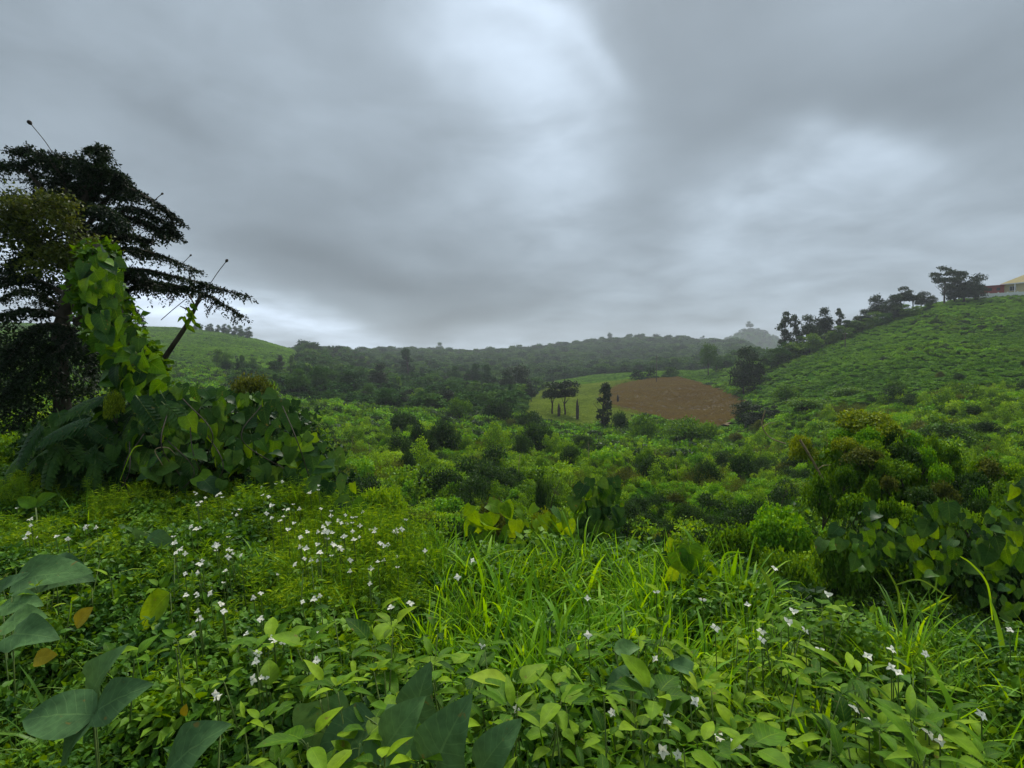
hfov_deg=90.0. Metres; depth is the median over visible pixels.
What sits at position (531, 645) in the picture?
grass tuft
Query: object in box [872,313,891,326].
ridge tree
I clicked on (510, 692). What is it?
leafy weed
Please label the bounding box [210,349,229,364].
wood tree
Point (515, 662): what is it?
grass tuft
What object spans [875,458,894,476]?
creeper hump
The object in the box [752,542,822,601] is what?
bush
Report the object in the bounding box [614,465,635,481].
bush
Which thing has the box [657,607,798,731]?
grass tuft
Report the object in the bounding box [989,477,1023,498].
creeper hump
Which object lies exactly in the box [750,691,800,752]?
grass tuft
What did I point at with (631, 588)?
grass tuft
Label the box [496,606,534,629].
grass tuft
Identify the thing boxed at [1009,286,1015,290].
window
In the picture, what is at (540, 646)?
grass tuft
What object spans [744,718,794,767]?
leafy weed
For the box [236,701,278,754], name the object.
leafy weed
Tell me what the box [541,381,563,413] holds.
umbrella tree
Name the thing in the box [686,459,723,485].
bush
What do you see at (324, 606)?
leafy weed
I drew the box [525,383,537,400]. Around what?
round tree
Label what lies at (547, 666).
grass tuft
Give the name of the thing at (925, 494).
creeper hump
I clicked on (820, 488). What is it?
creeper hump
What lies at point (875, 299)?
ridge tree
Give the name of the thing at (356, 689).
leafy weed
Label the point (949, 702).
grass tuft
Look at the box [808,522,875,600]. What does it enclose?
bush
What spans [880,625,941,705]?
grass tuft
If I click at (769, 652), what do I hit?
leafy weed
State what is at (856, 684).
leafy weed
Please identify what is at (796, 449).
bush
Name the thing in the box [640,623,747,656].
grass tuft
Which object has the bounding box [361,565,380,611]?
leafy weed
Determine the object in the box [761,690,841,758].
grass tuft
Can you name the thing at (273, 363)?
wood tree
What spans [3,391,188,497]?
fern like shrub
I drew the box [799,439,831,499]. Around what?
dry stem
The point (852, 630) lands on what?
leafy weed
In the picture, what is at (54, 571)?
broad leaved creeper
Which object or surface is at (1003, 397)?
bush
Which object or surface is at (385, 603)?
leafy weed
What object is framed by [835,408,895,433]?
bush
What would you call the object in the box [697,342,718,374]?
broad tree
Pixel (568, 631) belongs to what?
leafy weed
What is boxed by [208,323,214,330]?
hill tree
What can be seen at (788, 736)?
grass tuft
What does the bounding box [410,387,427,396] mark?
wood tree
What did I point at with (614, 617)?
grass tuft
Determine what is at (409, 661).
leafy weed
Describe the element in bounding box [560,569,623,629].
grass tuft
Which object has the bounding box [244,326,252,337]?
hill tree
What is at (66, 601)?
leafy weed
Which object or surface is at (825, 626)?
leafy weed
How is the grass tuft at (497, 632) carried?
on the ground at (809, 376)
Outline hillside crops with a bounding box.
[0,295,1023,446]
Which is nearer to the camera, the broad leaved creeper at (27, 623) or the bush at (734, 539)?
the broad leaved creeper at (27, 623)
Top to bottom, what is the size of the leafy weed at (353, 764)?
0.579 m
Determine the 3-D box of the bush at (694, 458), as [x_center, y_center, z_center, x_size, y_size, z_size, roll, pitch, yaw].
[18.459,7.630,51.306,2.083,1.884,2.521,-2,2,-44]
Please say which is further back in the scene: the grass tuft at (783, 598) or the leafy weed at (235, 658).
the grass tuft at (783, 598)
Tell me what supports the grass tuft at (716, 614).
on the ground at (809, 376)
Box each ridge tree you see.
[760,348,785,366]
[766,346,792,363]
[774,341,799,360]
[775,311,791,344]
[783,342,802,358]
[789,314,803,341]
[794,336,811,346]
[797,333,823,352]
[798,314,821,336]
[811,336,826,346]
[812,306,834,331]
[818,329,830,340]
[822,331,838,343]
[827,325,855,339]
[835,308,845,325]
[838,320,860,332]
[848,320,863,332]
[855,309,872,329]
[860,318,876,328]
[866,293,886,315]
[867,311,882,322]
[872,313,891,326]
[876,303,892,315]
[885,294,902,318]
[888,304,901,319]
[889,286,915,303]
[895,304,911,315]
[904,289,921,305]
[904,306,921,315]
[914,291,930,308]
[922,303,930,310]
[925,294,939,307]
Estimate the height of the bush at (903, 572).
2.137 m
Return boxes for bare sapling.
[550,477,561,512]
[778,485,790,505]
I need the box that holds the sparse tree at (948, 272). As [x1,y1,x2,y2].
[928,265,967,303]
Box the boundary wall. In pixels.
[982,291,1023,297]
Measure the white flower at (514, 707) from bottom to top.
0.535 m
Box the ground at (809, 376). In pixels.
[71,300,1023,652]
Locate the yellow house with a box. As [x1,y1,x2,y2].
[1000,275,1023,292]
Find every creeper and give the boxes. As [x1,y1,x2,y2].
[0,179,124,284]
[0,572,59,717]
[7,553,94,595]
[17,492,56,519]
[22,644,153,767]
[128,526,172,554]
[140,583,183,630]
[166,720,232,767]
[292,661,435,767]
[413,682,521,767]
[610,638,694,719]
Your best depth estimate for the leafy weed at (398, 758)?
1.41 m
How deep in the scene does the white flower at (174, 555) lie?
3.21 m
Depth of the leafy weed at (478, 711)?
1.53 m
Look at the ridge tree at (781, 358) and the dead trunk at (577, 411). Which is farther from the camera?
the ridge tree at (781, 358)
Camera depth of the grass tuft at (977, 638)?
2.39 m
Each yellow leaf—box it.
[32,648,57,666]
[73,607,92,628]
[180,704,187,716]
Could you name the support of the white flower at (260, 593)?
on the ground at (809, 376)
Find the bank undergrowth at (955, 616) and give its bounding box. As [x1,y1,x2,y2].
[363,513,1023,635]
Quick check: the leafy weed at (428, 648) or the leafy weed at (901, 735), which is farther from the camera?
the leafy weed at (428, 648)
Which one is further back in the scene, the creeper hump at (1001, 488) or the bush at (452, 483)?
the bush at (452, 483)
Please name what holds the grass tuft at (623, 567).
on the ground at (809, 376)
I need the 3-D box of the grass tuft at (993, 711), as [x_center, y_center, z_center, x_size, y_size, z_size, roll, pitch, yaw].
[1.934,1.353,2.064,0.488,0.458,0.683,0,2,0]
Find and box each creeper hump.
[805,471,834,505]
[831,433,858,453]
[831,462,859,490]
[834,464,856,489]
[835,491,868,525]
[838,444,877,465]
[851,425,885,445]
[860,472,880,498]
[861,495,880,523]
[862,437,884,456]
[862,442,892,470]
[862,448,886,466]
[873,421,903,435]
[874,420,910,440]
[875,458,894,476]
[876,497,900,533]
[878,423,898,449]
[879,474,899,494]
[880,492,907,530]
[884,437,922,466]
[885,431,905,445]
[885,500,916,530]
[889,458,921,486]
[891,433,901,461]
[904,483,936,505]
[913,443,937,474]
[925,432,940,461]
[928,458,954,486]
[928,477,962,503]
[938,444,961,465]
[949,506,982,537]
[951,467,993,493]
[957,476,991,508]
[960,495,990,513]
[961,451,1011,483]
[965,471,982,484]
[969,483,988,505]
[975,456,1007,479]
[977,504,995,535]
[986,490,1012,510]
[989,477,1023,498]
[989,496,1023,521]
[994,505,1008,525]
[997,460,1023,483]
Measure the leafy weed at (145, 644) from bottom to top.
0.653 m
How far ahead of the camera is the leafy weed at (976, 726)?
1.76 m
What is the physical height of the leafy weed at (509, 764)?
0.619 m
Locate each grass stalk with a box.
[120,445,141,479]
[154,447,175,464]
[650,556,654,604]
[719,551,744,579]
[760,568,773,603]
[885,567,900,612]
[895,579,951,596]
[922,596,949,612]
[959,556,992,619]
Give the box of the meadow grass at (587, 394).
[526,379,641,425]
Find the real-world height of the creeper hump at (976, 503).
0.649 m
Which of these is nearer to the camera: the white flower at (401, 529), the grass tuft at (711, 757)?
the grass tuft at (711, 757)
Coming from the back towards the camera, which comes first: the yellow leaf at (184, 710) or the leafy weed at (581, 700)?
the leafy weed at (581, 700)
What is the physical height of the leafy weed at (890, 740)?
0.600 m
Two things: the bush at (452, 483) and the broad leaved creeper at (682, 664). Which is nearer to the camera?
the broad leaved creeper at (682, 664)
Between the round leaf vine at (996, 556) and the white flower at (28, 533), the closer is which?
the white flower at (28, 533)
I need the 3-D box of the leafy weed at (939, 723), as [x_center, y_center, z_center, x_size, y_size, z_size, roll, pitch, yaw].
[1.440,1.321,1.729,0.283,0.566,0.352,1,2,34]
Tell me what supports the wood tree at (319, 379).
on the ground at (809, 376)
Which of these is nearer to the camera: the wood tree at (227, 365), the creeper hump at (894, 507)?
the creeper hump at (894, 507)
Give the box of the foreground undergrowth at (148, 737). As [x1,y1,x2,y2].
[0,435,1023,767]
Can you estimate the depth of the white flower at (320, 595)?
2.44 m
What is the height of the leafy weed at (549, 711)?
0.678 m
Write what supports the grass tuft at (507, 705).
on the ground at (809, 376)
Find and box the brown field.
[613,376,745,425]
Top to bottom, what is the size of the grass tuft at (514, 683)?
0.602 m
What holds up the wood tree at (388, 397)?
on the ground at (809, 376)
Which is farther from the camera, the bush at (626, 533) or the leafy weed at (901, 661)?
the bush at (626, 533)
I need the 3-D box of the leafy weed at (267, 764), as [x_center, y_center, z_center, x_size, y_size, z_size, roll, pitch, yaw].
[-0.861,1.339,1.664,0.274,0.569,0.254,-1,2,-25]
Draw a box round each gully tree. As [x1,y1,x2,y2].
[729,400,752,427]
[742,404,773,425]
[763,405,780,417]
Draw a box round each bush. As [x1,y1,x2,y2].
[0,429,29,474]
[12,415,62,460]
[103,390,125,423]
[228,372,278,405]
[259,377,282,418]
[362,483,409,522]
[372,431,386,439]
[377,439,385,447]
[383,435,395,444]
[393,512,426,526]
[396,450,416,470]
[402,423,434,450]
[426,516,479,546]
[427,419,462,450]
[437,485,458,499]
[440,415,453,421]
[445,480,463,494]
[447,397,472,418]
[457,436,475,449]
[478,492,504,534]
[481,398,514,420]
[493,456,505,466]
[496,514,518,536]
[505,418,516,424]
[510,499,524,518]
[515,410,543,425]
[521,420,552,448]
[521,486,535,504]
[526,494,547,512]
[530,505,552,537]
[534,474,551,513]
[535,458,547,465]
[546,496,566,514]
[553,440,576,456]
[559,444,581,463]
[573,510,619,552]
[574,455,585,463]
[602,459,610,466]
[607,451,624,464]
[610,410,628,430]
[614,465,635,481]
[620,516,647,540]
[629,413,664,438]
[632,452,646,465]
[633,454,670,480]
[651,531,671,546]
[659,414,705,440]
[659,517,689,537]
[663,457,681,471]
[666,491,687,507]
[669,501,683,518]
[676,465,692,479]
[679,502,705,520]
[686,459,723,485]
[687,451,705,464]
[688,445,700,452]
[690,420,718,438]
[702,518,771,568]
[708,482,729,494]
[727,452,754,480]
[728,431,742,441]
[741,501,816,557]
[748,419,769,431]
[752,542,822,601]
[755,451,776,461]
[771,384,801,401]
[772,478,800,497]
[775,462,791,472]
[779,483,791,496]
[783,397,833,408]
[787,434,818,461]
[790,406,800,412]
[795,421,806,427]
[797,458,808,465]
[801,463,845,529]
[806,441,901,512]
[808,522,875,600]
[825,386,867,395]
[827,428,862,444]
[827,504,913,575]
[828,413,837,420]
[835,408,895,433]
[844,446,939,527]
[873,511,977,609]
[884,380,907,390]
[890,412,914,422]
[900,427,922,448]
[903,436,970,483]
[906,419,926,429]
[910,423,930,431]
[914,396,927,404]
[914,461,993,537]
[917,421,983,444]
[933,404,957,414]
[934,522,1023,619]
[935,371,945,377]
[953,373,965,380]
[955,393,966,399]
[983,444,998,452]
[994,393,1012,403]
[1002,432,1023,441]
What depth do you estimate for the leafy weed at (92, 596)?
2.81 m
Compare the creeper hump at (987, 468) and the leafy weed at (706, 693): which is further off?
the creeper hump at (987, 468)
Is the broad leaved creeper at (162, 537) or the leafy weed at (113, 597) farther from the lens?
the broad leaved creeper at (162, 537)
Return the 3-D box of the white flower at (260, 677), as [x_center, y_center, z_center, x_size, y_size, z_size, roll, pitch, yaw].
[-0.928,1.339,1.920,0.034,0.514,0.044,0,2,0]
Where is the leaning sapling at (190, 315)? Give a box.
[162,294,205,358]
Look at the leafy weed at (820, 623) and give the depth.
2.36 m
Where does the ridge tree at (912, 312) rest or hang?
on the ground at (809, 376)
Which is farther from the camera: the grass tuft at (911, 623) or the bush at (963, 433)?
the bush at (963, 433)
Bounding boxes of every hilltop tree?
[938,276,971,301]
[942,271,987,301]
[965,277,989,299]
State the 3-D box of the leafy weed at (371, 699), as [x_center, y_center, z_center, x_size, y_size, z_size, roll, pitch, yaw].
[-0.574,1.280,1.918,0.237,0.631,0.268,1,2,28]
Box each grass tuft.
[0,642,98,742]
[0,665,57,753]
[0,692,32,742]
[16,679,74,767]
[109,652,162,727]
[418,627,488,697]
[422,556,505,620]
[433,630,593,732]
[434,588,547,704]
[434,650,531,705]
[439,536,508,580]
[440,595,593,695]
[440,604,568,767]
[441,624,545,733]
[442,557,570,628]
[445,536,567,617]
[448,601,518,694]
[451,576,588,622]
[456,607,590,663]
[456,626,605,689]
[457,609,526,680]
[457,609,581,664]
[459,612,581,737]
[462,611,533,663]
[465,602,651,664]
[467,640,607,757]
[470,546,559,611]
[473,591,577,665]
[473,699,608,751]
[477,629,604,712]
[479,550,603,628]
[479,585,596,632]
[483,565,544,625]
[487,550,559,615]
[489,559,612,625]
[489,561,581,624]
[490,589,599,623]
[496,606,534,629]
[498,554,628,615]
[499,579,598,646]
[502,572,583,672]
[504,637,606,709]
[506,598,640,646]
[506,600,637,644]
[512,596,611,639]
[513,599,634,645]
[515,556,627,612]
[515,594,634,631]
[522,581,628,622]
[522,582,601,634]
[527,595,581,667]
[535,532,631,609]
[535,597,656,716]
[552,571,654,632]
[558,633,615,723]
[560,551,605,610]
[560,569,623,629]
[570,554,616,621]
[573,547,652,584]
[579,592,637,644]
[586,568,654,605]
[588,570,717,640]
[588,610,701,691]
[589,594,677,628]
[611,613,650,642]
[612,616,642,749]
[615,543,661,598]
[617,601,700,648]
[619,637,740,765]
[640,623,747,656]
[643,618,745,711]
[643,651,715,743]
[651,607,709,677]
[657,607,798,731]
[665,589,698,640]
[666,588,733,648]
[671,743,720,767]
[675,634,796,695]
[679,606,765,721]
[681,527,764,606]
[696,561,815,641]
[696,619,766,659]
[697,634,809,708]
[701,619,760,714]
[705,675,769,721]
[709,619,796,698]
[710,670,790,739]
[720,680,752,726]
[731,548,748,589]
[732,705,880,738]
[740,638,821,733]
[743,675,798,750]
[746,684,862,767]
[746,686,823,735]
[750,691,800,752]
[751,652,853,755]
[753,626,796,699]
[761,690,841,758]
[764,666,806,767]
[807,710,839,763]
[811,610,920,674]
[814,655,990,718]
[815,612,935,689]
[816,583,901,660]
[824,693,876,738]
[839,592,927,659]
[840,575,898,646]
[844,709,958,767]
[855,646,1022,701]
[858,642,903,739]
[877,593,949,664]
[878,588,925,642]
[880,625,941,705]
[892,676,910,759]
[901,608,959,655]
[915,673,1009,750]
[923,655,959,753]
[939,597,1006,715]
[953,670,1023,751]
[958,612,1008,727]
[963,665,1005,737]
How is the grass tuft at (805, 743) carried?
on the ground at (809, 376)
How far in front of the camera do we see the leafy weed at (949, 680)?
2.13 m
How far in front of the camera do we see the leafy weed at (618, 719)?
1.78 m
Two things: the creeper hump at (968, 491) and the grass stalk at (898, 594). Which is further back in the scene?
the creeper hump at (968, 491)
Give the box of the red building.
[981,284,1005,293]
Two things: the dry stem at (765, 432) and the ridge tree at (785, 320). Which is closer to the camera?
the dry stem at (765, 432)
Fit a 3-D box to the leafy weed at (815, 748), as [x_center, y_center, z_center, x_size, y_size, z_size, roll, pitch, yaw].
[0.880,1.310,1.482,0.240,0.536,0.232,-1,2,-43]
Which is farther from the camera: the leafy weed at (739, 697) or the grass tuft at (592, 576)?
the grass tuft at (592, 576)
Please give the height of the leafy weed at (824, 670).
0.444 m
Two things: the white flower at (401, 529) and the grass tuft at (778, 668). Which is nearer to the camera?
the grass tuft at (778, 668)
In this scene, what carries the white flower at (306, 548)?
on the ground at (809, 376)
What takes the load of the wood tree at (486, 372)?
on the ground at (809, 376)
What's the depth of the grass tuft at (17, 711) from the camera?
2.16 m
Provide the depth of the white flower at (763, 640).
2.04 m
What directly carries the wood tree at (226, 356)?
on the ground at (809, 376)
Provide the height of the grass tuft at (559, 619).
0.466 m
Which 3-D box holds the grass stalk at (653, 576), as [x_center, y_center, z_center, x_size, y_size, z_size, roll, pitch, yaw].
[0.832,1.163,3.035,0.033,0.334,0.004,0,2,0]
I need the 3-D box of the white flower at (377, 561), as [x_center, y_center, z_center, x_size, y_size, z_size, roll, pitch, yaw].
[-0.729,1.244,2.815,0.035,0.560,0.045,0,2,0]
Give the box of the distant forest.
[225,328,785,413]
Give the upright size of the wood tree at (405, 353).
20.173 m
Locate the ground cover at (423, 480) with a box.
[0,376,1023,592]
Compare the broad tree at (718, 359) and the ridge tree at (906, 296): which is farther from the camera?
the broad tree at (718, 359)
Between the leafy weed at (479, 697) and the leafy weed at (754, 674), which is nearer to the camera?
the leafy weed at (479, 697)
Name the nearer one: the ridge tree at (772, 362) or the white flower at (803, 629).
the white flower at (803, 629)
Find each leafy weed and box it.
[0,593,37,657]
[5,564,24,573]
[27,579,50,616]
[40,588,67,615]
[40,591,54,611]
[41,587,69,614]
[53,595,78,637]
[76,538,101,594]
[82,585,103,617]
[84,554,108,605]
[88,642,137,682]
[95,569,125,605]
[117,634,159,722]
[145,577,165,620]
[155,627,197,683]
[155,638,194,705]
[170,553,181,611]
[198,666,250,749]
[201,568,220,587]
[215,644,244,668]
[226,631,254,653]
[227,701,283,767]
[228,617,293,685]
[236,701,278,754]
[238,634,278,701]
[239,765,259,767]
[245,659,296,714]
[249,743,294,767]
[252,624,312,668]
[255,707,342,767]
[256,709,283,767]
[258,743,302,767]
[259,724,279,758]
[265,686,322,762]
[271,623,334,706]
[276,674,314,748]
[277,744,305,767]
[280,681,299,724]
[283,659,368,767]
[286,657,337,698]
[287,644,326,675]
[293,561,313,618]
[298,620,337,675]
[302,682,372,702]
[306,552,325,592]
[306,669,359,754]
[309,552,326,599]
[312,604,341,662]
[317,638,391,708]
[326,750,335,762]
[327,717,381,767]
[331,740,350,756]
[339,759,414,767]
[342,608,362,633]
[342,707,384,767]
[345,618,409,693]
[349,662,417,680]
[352,634,390,677]
[355,737,411,767]
[359,658,392,699]
[360,597,400,637]
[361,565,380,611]
[366,762,412,767]
[369,661,400,707]
[370,694,395,708]
[374,606,416,690]
[377,673,404,686]
[389,750,442,767]
[398,660,419,682]
[400,653,413,673]
[404,635,459,709]
[404,660,466,710]
[411,612,464,691]
[420,653,469,700]
[432,670,452,710]
[433,678,482,736]
[456,640,508,718]
[456,652,502,732]
[464,724,483,753]
[467,635,511,726]
[468,664,547,767]
[468,702,534,745]
[477,678,551,767]
[486,674,542,767]
[499,666,522,718]
[502,693,555,756]
[504,756,516,767]
[523,700,585,761]
[532,678,588,767]
[535,690,583,767]
[536,670,574,766]
[538,680,592,756]
[545,643,601,680]
[546,720,614,767]
[547,625,588,657]
[549,709,602,764]
[571,629,610,670]
[572,754,635,767]
[574,630,623,660]
[582,707,618,767]
[583,665,623,757]
[602,690,656,767]
[605,665,677,763]
[605,706,649,744]
[606,605,631,638]
[612,653,690,755]
[619,707,665,767]
[623,674,642,753]
[627,740,669,767]
[628,689,700,767]
[629,627,648,657]
[631,624,657,654]
[633,639,654,655]
[636,740,669,765]
[637,635,653,663]
[637,710,700,733]
[644,583,677,636]
[645,614,673,672]
[646,755,676,767]
[649,615,697,685]
[649,710,671,744]
[653,640,681,657]
[659,647,705,727]
[659,728,716,767]
[661,619,677,654]
[661,639,688,669]
[664,647,705,666]
[664,716,743,767]
[668,721,726,767]
[669,679,717,750]
[671,643,701,693]
[674,649,735,703]
[677,673,730,725]
[691,671,728,705]
[694,694,724,725]
[698,681,731,741]
[701,682,771,754]
[702,734,753,767]
[708,592,735,672]
[712,626,754,683]
[713,702,753,763]
[713,716,761,767]
[715,722,790,767]
[717,658,752,692]
[732,700,779,753]
[733,638,768,717]
[735,641,764,676]
[736,666,766,719]
[737,667,769,721]
[743,613,758,639]
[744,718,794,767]
[747,605,786,696]
[751,623,777,697]
[753,762,794,767]
[759,721,812,767]
[760,603,792,666]
[761,619,812,683]
[763,609,782,653]
[764,614,802,693]
[765,619,816,717]
[768,662,821,738]
[771,677,814,726]
[775,677,850,745]
[778,653,854,734]
[785,705,835,752]
[790,600,811,644]
[790,710,863,762]
[791,645,818,672]
[799,597,841,650]
[800,644,891,739]
[801,690,887,767]
[801,736,864,767]
[802,619,837,664]
[805,713,854,764]
[811,623,846,656]
[811,678,833,744]
[812,608,847,653]
[813,667,855,698]
[813,687,859,759]
[815,722,870,767]
[826,681,888,748]
[828,612,852,670]
[829,659,889,735]
[838,693,913,763]
[839,604,855,661]
[844,672,907,718]
[855,711,917,767]
[865,728,959,767]
[866,699,920,758]
[868,697,957,767]
[871,700,976,767]
[873,747,904,767]
[874,735,924,767]
[878,655,950,753]
[880,728,956,767]
[887,684,945,767]
[887,721,945,754]
[896,706,985,763]
[899,698,998,765]
[902,695,980,763]
[909,732,987,767]
[915,674,970,694]
[917,661,964,704]
[921,708,984,749]
[926,739,1010,762]
[935,691,975,733]
[950,714,1010,759]
[956,738,1004,767]
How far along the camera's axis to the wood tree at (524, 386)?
165.48 m
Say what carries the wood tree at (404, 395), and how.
on the ground at (809, 376)
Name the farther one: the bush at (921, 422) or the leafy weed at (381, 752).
the bush at (921, 422)
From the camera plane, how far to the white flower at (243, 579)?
2.92 m
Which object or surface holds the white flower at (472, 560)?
on the ground at (809, 376)
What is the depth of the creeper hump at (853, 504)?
9.07 m
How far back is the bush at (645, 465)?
39.74 m
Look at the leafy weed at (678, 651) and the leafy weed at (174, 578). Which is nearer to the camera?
the leafy weed at (678, 651)
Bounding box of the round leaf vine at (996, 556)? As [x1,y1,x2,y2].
[814,477,1023,621]
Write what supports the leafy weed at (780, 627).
on the ground at (809, 376)
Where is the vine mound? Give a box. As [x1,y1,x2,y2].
[9,376,368,517]
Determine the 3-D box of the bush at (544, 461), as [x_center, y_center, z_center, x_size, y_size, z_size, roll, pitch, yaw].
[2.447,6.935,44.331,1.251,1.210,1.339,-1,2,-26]
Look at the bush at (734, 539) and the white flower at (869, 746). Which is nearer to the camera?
the white flower at (869, 746)
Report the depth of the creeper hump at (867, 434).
11.82 m
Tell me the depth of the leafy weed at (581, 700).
1.80 m
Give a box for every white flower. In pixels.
[25,531,31,556]
[94,525,101,579]
[172,542,176,572]
[174,551,179,591]
[176,546,183,576]
[183,551,188,580]
[183,572,190,623]
[183,592,190,632]
[189,524,194,561]
[191,632,198,677]
[194,608,204,666]
[195,562,203,603]
[195,570,201,599]
[195,593,202,646]
[195,615,204,654]
[200,559,205,591]
[208,590,214,628]
[211,542,220,574]
[212,689,224,767]
[213,694,226,765]
[215,543,222,596]
[218,601,225,640]
[220,608,228,653]
[221,581,226,612]
[223,569,229,609]
[225,553,232,604]
[231,549,234,581]
[231,552,237,593]
[239,554,246,610]
[250,673,256,709]
[251,595,256,625]
[251,657,263,733]
[254,649,261,689]
[257,615,265,656]
[258,591,265,634]
[258,674,265,719]
[262,676,270,722]
[264,511,269,543]
[268,635,275,662]
[270,516,274,552]
[271,640,278,680]
[279,642,286,669]
[286,528,291,572]
[298,535,304,578]
[300,599,306,634]
[302,545,309,586]
[310,596,316,626]
[313,656,320,698]
[315,543,320,583]
[316,550,323,584]
[317,631,323,671]
[318,593,325,646]
[322,528,330,556]
[323,532,328,573]
[332,544,337,580]
[343,534,347,564]
[351,537,358,584]
[367,581,373,612]
[368,566,374,601]
[376,560,381,603]
[387,604,393,651]
[399,526,404,566]
[406,600,414,641]
[423,548,428,588]
[453,574,461,627]
[471,558,475,595]
[513,706,520,757]
[584,595,590,647]
[584,630,591,681]
[608,708,615,761]
[652,656,658,714]
[653,590,659,650]
[658,744,669,762]
[663,714,671,766]
[673,749,681,767]
[691,696,698,765]
[698,598,706,654]
[710,624,719,670]
[715,733,723,767]
[730,738,742,767]
[744,601,750,642]
[756,628,766,711]
[757,636,765,711]
[771,566,777,620]
[784,617,792,711]
[790,608,798,669]
[802,626,808,666]
[815,647,824,730]
[824,591,832,610]
[848,704,859,763]
[863,652,871,705]
[864,717,870,766]
[886,663,894,701]
[887,645,895,701]
[894,669,902,742]
[921,650,929,706]
[922,728,932,765]
[934,734,944,767]
[975,708,986,764]
[1006,627,1013,671]
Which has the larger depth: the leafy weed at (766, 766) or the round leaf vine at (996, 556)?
the round leaf vine at (996, 556)
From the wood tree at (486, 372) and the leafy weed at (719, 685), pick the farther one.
the wood tree at (486, 372)
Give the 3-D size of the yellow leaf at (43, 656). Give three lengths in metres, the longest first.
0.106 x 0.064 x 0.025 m
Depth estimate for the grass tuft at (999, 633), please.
2.41 m
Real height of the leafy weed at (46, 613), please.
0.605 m
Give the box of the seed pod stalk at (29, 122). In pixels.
[27,120,52,152]
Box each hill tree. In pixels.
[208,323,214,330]
[220,324,226,332]
[224,325,231,333]
[231,326,238,334]
[236,325,244,335]
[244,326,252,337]
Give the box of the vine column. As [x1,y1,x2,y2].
[58,236,180,394]
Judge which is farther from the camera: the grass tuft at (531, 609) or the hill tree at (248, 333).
the hill tree at (248, 333)
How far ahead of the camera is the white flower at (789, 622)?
2.14 m
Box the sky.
[0,0,1023,349]
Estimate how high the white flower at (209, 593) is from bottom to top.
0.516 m
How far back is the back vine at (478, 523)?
4.59 m
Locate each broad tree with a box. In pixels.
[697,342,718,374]
[710,350,721,368]
[727,346,761,393]
[746,352,769,380]
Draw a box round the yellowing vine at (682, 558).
[655,534,717,586]
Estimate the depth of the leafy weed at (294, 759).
1.70 m
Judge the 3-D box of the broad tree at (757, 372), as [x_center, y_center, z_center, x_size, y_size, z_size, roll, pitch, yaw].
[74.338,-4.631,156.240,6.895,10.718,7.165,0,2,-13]
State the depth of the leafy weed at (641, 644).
2.20 m
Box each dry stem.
[761,410,785,443]
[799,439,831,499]
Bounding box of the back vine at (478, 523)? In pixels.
[463,497,575,552]
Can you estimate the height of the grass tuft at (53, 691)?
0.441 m
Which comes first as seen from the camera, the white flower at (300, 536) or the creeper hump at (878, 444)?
the white flower at (300, 536)
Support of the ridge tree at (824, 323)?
on the ground at (809, 376)
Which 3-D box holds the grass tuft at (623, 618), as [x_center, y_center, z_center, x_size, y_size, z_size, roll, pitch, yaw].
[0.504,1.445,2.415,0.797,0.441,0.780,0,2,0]
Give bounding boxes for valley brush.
[2,295,1023,457]
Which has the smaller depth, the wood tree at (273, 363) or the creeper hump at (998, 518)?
the creeper hump at (998, 518)
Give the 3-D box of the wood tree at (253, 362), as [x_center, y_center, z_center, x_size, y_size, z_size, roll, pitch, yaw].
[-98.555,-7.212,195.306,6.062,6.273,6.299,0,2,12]
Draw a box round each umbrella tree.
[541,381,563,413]
[553,379,580,414]
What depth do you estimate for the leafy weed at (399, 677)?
2.19 m
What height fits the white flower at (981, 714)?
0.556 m
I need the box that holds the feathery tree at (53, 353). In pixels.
[0,141,258,437]
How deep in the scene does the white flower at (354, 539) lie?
3.17 m
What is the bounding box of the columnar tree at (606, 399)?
[593,382,612,425]
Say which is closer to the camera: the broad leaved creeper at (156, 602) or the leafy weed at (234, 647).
the leafy weed at (234, 647)
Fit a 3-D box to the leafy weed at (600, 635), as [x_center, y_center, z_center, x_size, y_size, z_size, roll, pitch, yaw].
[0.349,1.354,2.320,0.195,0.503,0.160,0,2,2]
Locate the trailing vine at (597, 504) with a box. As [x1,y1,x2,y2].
[567,475,625,544]
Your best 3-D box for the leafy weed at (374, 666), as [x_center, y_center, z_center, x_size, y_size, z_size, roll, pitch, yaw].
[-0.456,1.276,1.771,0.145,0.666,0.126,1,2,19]
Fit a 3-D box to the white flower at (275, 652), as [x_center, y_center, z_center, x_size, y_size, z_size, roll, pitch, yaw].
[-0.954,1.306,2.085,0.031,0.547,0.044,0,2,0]
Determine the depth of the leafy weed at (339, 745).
1.56 m
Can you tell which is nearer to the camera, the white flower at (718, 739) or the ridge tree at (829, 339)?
the white flower at (718, 739)
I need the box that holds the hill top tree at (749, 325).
[745,321,753,327]
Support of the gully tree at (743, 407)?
on the ground at (809, 376)
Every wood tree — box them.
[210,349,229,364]
[218,353,235,369]
[219,361,232,368]
[238,355,244,366]
[248,357,261,367]
[266,360,281,369]
[277,355,283,370]
[284,368,310,391]
[287,355,294,371]
[307,364,331,386]
[323,391,333,399]
[339,370,360,389]
[356,358,365,365]
[366,362,389,385]
[375,387,398,403]
[398,348,415,373]
[399,392,411,401]
[405,389,416,397]
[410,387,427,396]
[413,390,430,405]
[436,388,454,401]
[446,365,460,378]
[465,363,482,380]
[479,364,495,381]
[498,369,516,385]
[505,363,531,386]
[516,384,529,397]
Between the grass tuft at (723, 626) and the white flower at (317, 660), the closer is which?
the white flower at (317, 660)
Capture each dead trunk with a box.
[557,404,560,416]
[576,398,579,418]

